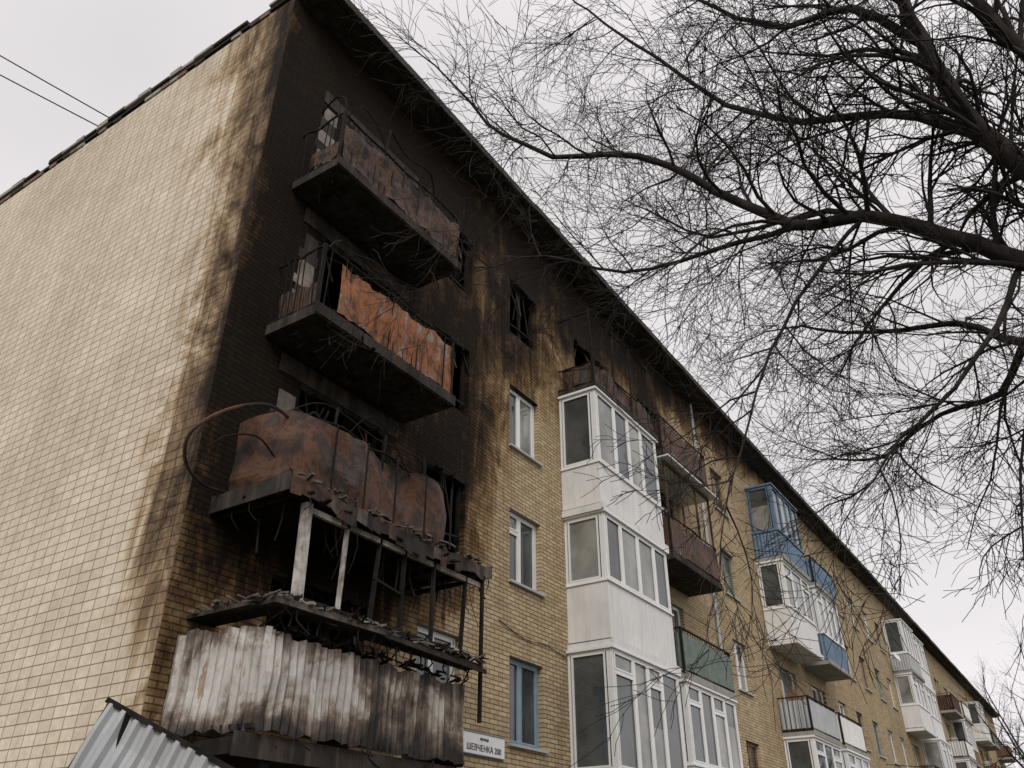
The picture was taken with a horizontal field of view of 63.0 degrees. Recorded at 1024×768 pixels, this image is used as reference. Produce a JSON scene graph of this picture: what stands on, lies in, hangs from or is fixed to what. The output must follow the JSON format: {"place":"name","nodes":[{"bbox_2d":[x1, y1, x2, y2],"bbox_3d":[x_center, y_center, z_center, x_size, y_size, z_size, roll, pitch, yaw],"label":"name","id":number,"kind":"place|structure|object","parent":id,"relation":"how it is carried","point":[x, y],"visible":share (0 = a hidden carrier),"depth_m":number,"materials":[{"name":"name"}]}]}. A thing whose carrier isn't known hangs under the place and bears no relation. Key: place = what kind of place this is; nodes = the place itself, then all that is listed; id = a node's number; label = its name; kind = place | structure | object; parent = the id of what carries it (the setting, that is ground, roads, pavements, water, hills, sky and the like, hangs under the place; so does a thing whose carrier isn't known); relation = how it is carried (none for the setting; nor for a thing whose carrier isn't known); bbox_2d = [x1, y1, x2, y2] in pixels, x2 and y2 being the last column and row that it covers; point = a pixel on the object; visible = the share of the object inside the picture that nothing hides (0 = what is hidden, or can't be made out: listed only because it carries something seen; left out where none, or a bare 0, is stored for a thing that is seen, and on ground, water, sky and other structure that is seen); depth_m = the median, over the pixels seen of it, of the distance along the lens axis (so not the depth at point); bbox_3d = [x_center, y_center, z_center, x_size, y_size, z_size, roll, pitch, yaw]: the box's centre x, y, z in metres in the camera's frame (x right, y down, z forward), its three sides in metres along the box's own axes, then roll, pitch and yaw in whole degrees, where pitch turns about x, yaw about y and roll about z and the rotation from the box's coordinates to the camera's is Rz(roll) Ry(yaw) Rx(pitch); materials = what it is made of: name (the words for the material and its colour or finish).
{"place":"outdoors","nodes":[
{"label":"outdoors","id":0,"kind":"place"},
{"bbox_2d":[0,0,1023,767],"label":"sky","id":1,"kind":"structure","parent":0,"point":[103,54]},
{"label":"ground","id":2,"kind":"structure","parent":0,"visible":0},
{"bbox_2d":[67,697,233,767],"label":"collapsed corrugated sheet","id":3,"kind":"object","parent":2,"relation":"on","point":[119,735],"visible":1,"depth_m":7.56,"materials":[{"name":"grey metal"}]},
{"bbox_2d":[265,167,813,747],"bbox_3d":[15.308,20.840,45.993,13.120,15.650,89.520,-19,-36,28],"label":"structure","id":4,"kind":"object","parent":2,"relation":"on","point":[333,291],"visible":0.05,"depth_m":15.36,"materials":[{"name":"concrete"}]},
{"bbox_2d":[0,0,999,717],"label":"roof","id":5,"kind":"structure","parent":4,"relation":"on","point":[338,24],"depth_m":19.14,"materials":[{"name":"metal"}]},
{"bbox_2d":[0,55,107,125],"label":"overhead cables","id":6,"kind":"object","parent":5,"relation":"on","point":[53,86],"visible":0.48,"depth_m":17.68,"materials":[{"name":"black rubber"}]},
{"bbox_2d":[141,0,1005,767],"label":"facade wall","id":7,"kind":"structure","parent":4,"relation":"on","point":[215,558],"depth_m":15.68,"materials":[{"name":"yellow brick"}]},
{"bbox_2d":[0,0,294,767],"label":"gable wall","id":8,"kind":"structure","parent":7,"relation":"attached to","point":[121,241],"depth_m":12.48,"materials":[{"name":"brick"}]},
{"bbox_2d":[160,471,492,767],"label":"burnt balcony enclosure","id":9,"kind":"object","parent":7,"relation":"attached to","point":[241,679],"visible":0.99,"depth_m":9.66,"materials":[{"name":"grey wood"}]},
{"bbox_2d":[182,402,452,549],"bbox_3d":[-2.418,1.193,11.280,1.179,1.706,4.511,-19,-36,28],"label":"bent railing","id":10,"kind":"object","parent":9,"relation":"on","point":[213,415],"visible":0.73,"depth_m":11.04,"materials":[{"name":"brown metal"}]},
{"bbox_2d":[228,410,445,584],"bbox_3d":[-2.178,1.640,11.563,1.175,1.280,3.463,-19,-36,28],"label":"burnt balcony crumpled panel","id":11,"kind":"object","parent":9,"relation":"on","point":[296,441],"visible":0.73,"depth_m":10.75,"materials":[{"name":"brown metal"}]},
{"bbox_2d":[269,90,418,438],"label":"scorched plaster patches","id":12,"kind":"object","parent":7,"relation":"attached to","point":[312,379],"visible":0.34,"depth_m":13.45,"materials":[{"name":"black paint"}]},
{"bbox_2d":[265,240,455,432],"bbox_3d":[-2.205,-0.775,13.096,1.118,2.090,3.170,-19,-36,28],"label":"balcony","id":13,"kind":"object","parent":7,"relation":"attached to","point":[296,329],"visible":0.97,"depth_m":12.60,"materials":[{"name":"metal"}]},
{"bbox_2d":[292,96,460,296],"bbox_3d":[-2.190,-3.264,14.579,1.184,2.238,3.173,-19,-36,28],"label":"balcony","id":14,"kind":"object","parent":7,"relation":"attached to","point":[341,192],"visible":0.95,"depth_m":13.97,"materials":[{"name":"metal"}]},
{"bbox_2d":[463,729,504,759],"bbox_3d":[-0.450,5.763,13.338,0.038,0.330,1.150,-19,-36,28],"label":"street name sign","id":15,"kind":"object","parent":7,"relation":"attached to","point":[483,745],"visible":1,"depth_m":13.32,"materials":[{"name":"white plastic"}]},
{"bbox_2d":[557,307,657,440],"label":"burnt balcony","id":16,"kind":"structure","parent":7,"relation":"attached to","point":[580,377],"depth_m":19.83,"materials":[{"name":"metal"}]},
{"bbox_2d":[499,404,722,658],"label":"pipes and cables","id":17,"kind":"object","parent":7,"relation":"attached to","point":[707,541],"visible":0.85,"depth_m":24.20,"materials":[{"name":"grey metal"}]},
{"bbox_2d":[558,385,668,550],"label":"glazed balcony","id":18,"kind":"structure","parent":7,"relation":"attached to","point":[585,414],"depth_m":18.81,"materials":[{"name":"white plastic"}]},
{"bbox_2d":[563,508,681,674],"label":"glazed balcony","id":19,"kind":"structure","parent":7,"relation":"attached to","point":[617,586],"depth_m":17.35,"materials":[{"name":"white plastic"}]},
{"bbox_2d":[566,643,686,767],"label":"glazed balcony","id":20,"kind":"structure","parent":7,"relation":"attached to","point":[639,744],"depth_m":15.98,"materials":[{"name":"white plastic"}]},
{"bbox_2d":[272,121,986,767],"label":"windows","id":21,"kind":"structure","parent":7,"relation":"attached to","point":[524,727],"depth_m":15.90,"materials":[{"name":"grey glass"}]},
{"bbox_2d":[653,413,709,489],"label":"burnt balcony","id":22,"kind":"structure","parent":7,"relation":"attached to","point":[676,451],"depth_m":22.55,"materials":[{"name":"concrete"}]},
{"bbox_2d":[662,512,722,596],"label":"open balcony","id":23,"kind":"structure","parent":7,"relation":"attached to","point":[684,575],"depth_m":21.28,"materials":[{"name":"metal"}]},
{"bbox_2d":[656,453,717,549],"bbox_3d":[4.421,3.308,22.280,1.120,1.540,3.400,-19,-36,28],"label":"balcony frame","id":24,"kind":"object","parent":23,"relation":"on","point":[665,459],"visible":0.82,"depth_m":22.54,"materials":[{"name":"brown metal"}]},
{"bbox_2d":[673,608,737,700],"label":"open balcony","id":25,"kind":"structure","parent":7,"relation":"attached to","point":[688,648],"depth_m":19.72,"materials":[{"name":"concrete"}]},
{"bbox_2d":[678,678,742,767],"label":"glazed balcony","id":26,"kind":"structure","parent":7,"relation":"attached to","point":[710,729],"depth_m":19.02,"materials":[{"name":"white plastic"}]},
{"bbox_2d":[744,482,810,581],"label":"glazed balcony","id":27,"kind":"structure","parent":7,"relation":"attached to","point":[760,519],"depth_m":29.65,"materials":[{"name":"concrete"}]},
{"bbox_2d":[756,558,823,663],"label":"glazed balcony","id":28,"kind":"structure","parent":7,"relation":"attached to","point":[807,630],"depth_m":28.23,"materials":[{"name":"white plastic"}]},
{"bbox_2d":[777,680,842,746],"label":"open balcony","id":29,"kind":"structure","parent":7,"relation":"attached to","point":[801,718],"depth_m":26.19,"materials":[{"name":"metal"}]},
{"bbox_2d":[783,735,843,767],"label":"glazed balcony","id":30,"kind":"structure","parent":7,"relation":"attached to","point":[809,751],"depth_m":25.62,"materials":[{"name":"plastic"}]},
{"bbox_2d":[804,555,838,605],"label":"open balcony","id":31,"kind":"structure","parent":7,"relation":"attached to","point":[811,575],"depth_m":31.83,"materials":[{"name":"metal"}]},
{"bbox_2d":[801,585,852,681],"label":"glazed balcony","id":32,"kind":"structure","parent":7,"relation":"attached to","point":[828,668],"depth_m":30.86,"materials":[{"name":"concrete"}]},
{"bbox_2d":[835,700,868,757],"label":"open balcony","id":33,"kind":"structure","parent":7,"relation":"attached to","point":[850,732],"depth_m":29.18,"materials":[{"name":"metal"}]},
{"bbox_2d":[840,748,869,767],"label":"glazed balcony","id":34,"kind":"structure","parent":7,"relation":"attached to","point":[851,759],"depth_m":28.55,"materials":[{"name":"plastic"}]},
{"bbox_2d":[887,652,901,660],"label":"satellite dish","id":35,"kind":"object","parent":7,"relation":"attached to","point":[896,655],"visible":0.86,"depth_m":43.56,"materials":[{"name":"white plastic"}]},
{"bbox_2d":[881,618,924,682],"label":"glazed balcony","id":36,"kind":"structure","parent":7,"relation":"attached to","point":[909,662],"depth_m":44.65,"materials":[{"name":"plastic"}]},
{"bbox_2d":[893,672,936,738],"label":"glazed balcony","id":37,"kind":"structure","parent":7,"relation":"attached to","point":[914,706],"depth_m":43.20,"materials":[{"name":"white plastic"}]},
{"bbox_2d":[912,633,934,692],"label":"glazed balcony","id":38,"kind":"structure","parent":7,"relation":"attached to","point":[926,675],"depth_m":48.02,"materials":[{"name":"white plastic"}]},
{"bbox_2d":[914,756,941,767],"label":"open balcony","id":39,"kind":"structure","parent":7,"relation":"attached to","point":[927,766],"depth_m":41.48,"materials":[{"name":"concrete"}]},
{"bbox_2d":[920,684,945,741],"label":"glazed balcony","id":40,"kind":"structure","parent":7,"relation":"attached to","point":[930,694],"depth_m":46.28,"materials":[{"name":"white plastic"}]},
{"bbox_2d":[920,739,955,767],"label":"glazed balcony","id":41,"kind":"structure","parent":7,"relation":"attached to","point":[939,750],"depth_m":44.60,"materials":[{"name":"plastic"}]},
{"bbox_2d":[936,685,963,719],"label":"open balcony","id":42,"kind":"structure","parent":7,"relation":"attached to","point":[949,706],"depth_m":53.81,"materials":[{"name":"metal"}]},
{"bbox_2d":[947,735,977,764],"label":"open balcony","id":43,"kind":"structure","parent":7,"relation":"attached to","point":[960,750],"depth_m":52.28,"materials":[{"name":"concrete"}]},
{"bbox_2d":[955,701,973,725],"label":"open balcony","id":44,"kind":"structure","parent":7,"relation":"attached to","point":[966,712],"depth_m":56.32,"materials":[{"name":"concrete"}]},
{"bbox_2d":[954,759,976,767],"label":"glazed balcony","id":45,"kind":"structure","parent":7,"relation":"attached to","point":[965,763],"depth_m":51.84,"materials":[{"name":"white plastic"}]},
{"bbox_2d":[950,719,982,767],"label":"glazed balcony","id":46,"kind":"structure","parent":7,"relation":"attached to","point":[961,728],"depth_m":55.71,"materials":[{"name":"plastic"}]},
{"bbox_2d":[965,701,993,745],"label":"glazed balcony","id":47,"kind":"structure","parent":7,"relation":"attached to","point":[981,739],"depth_m":64.55,"materials":[{"name":"white plastic"}]},
{"bbox_2d":[982,760,999,767],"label":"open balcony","id":48,"kind":"structure","parent":7,"relation":"attached to","point":[987,764],"depth_m":62.99,"materials":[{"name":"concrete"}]},
{"bbox_2d":[982,731,1000,750],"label":"open balcony","id":49,"kind":"structure","parent":7,"relation":"attached to","point":[992,747],"depth_m":66.93,"materials":[{"name":"concrete"}]},
{"bbox_2d":[996,741,1013,762],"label":"open balcony","id":50,"kind":"structure","parent":7,"relation":"attached to","point":[1007,759],"depth_m":73.42,"materials":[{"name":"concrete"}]},
{"bbox_2d":[307,0,1023,767],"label":"bare tree","id":51,"kind":"object","parent":2,"relation":"on","point":[971,126],"visible":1,"depth_m":7.57,"materials":[{"name":"brown plant"}]},
{"bbox_2d":[956,618,1023,767],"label":"bare tree","id":52,"kind":"object","parent":2,"relation":"on","point":[1020,752],"visible":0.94,"depth_m":36.60,"materials":[{"name":"brown plant"}]}
]}

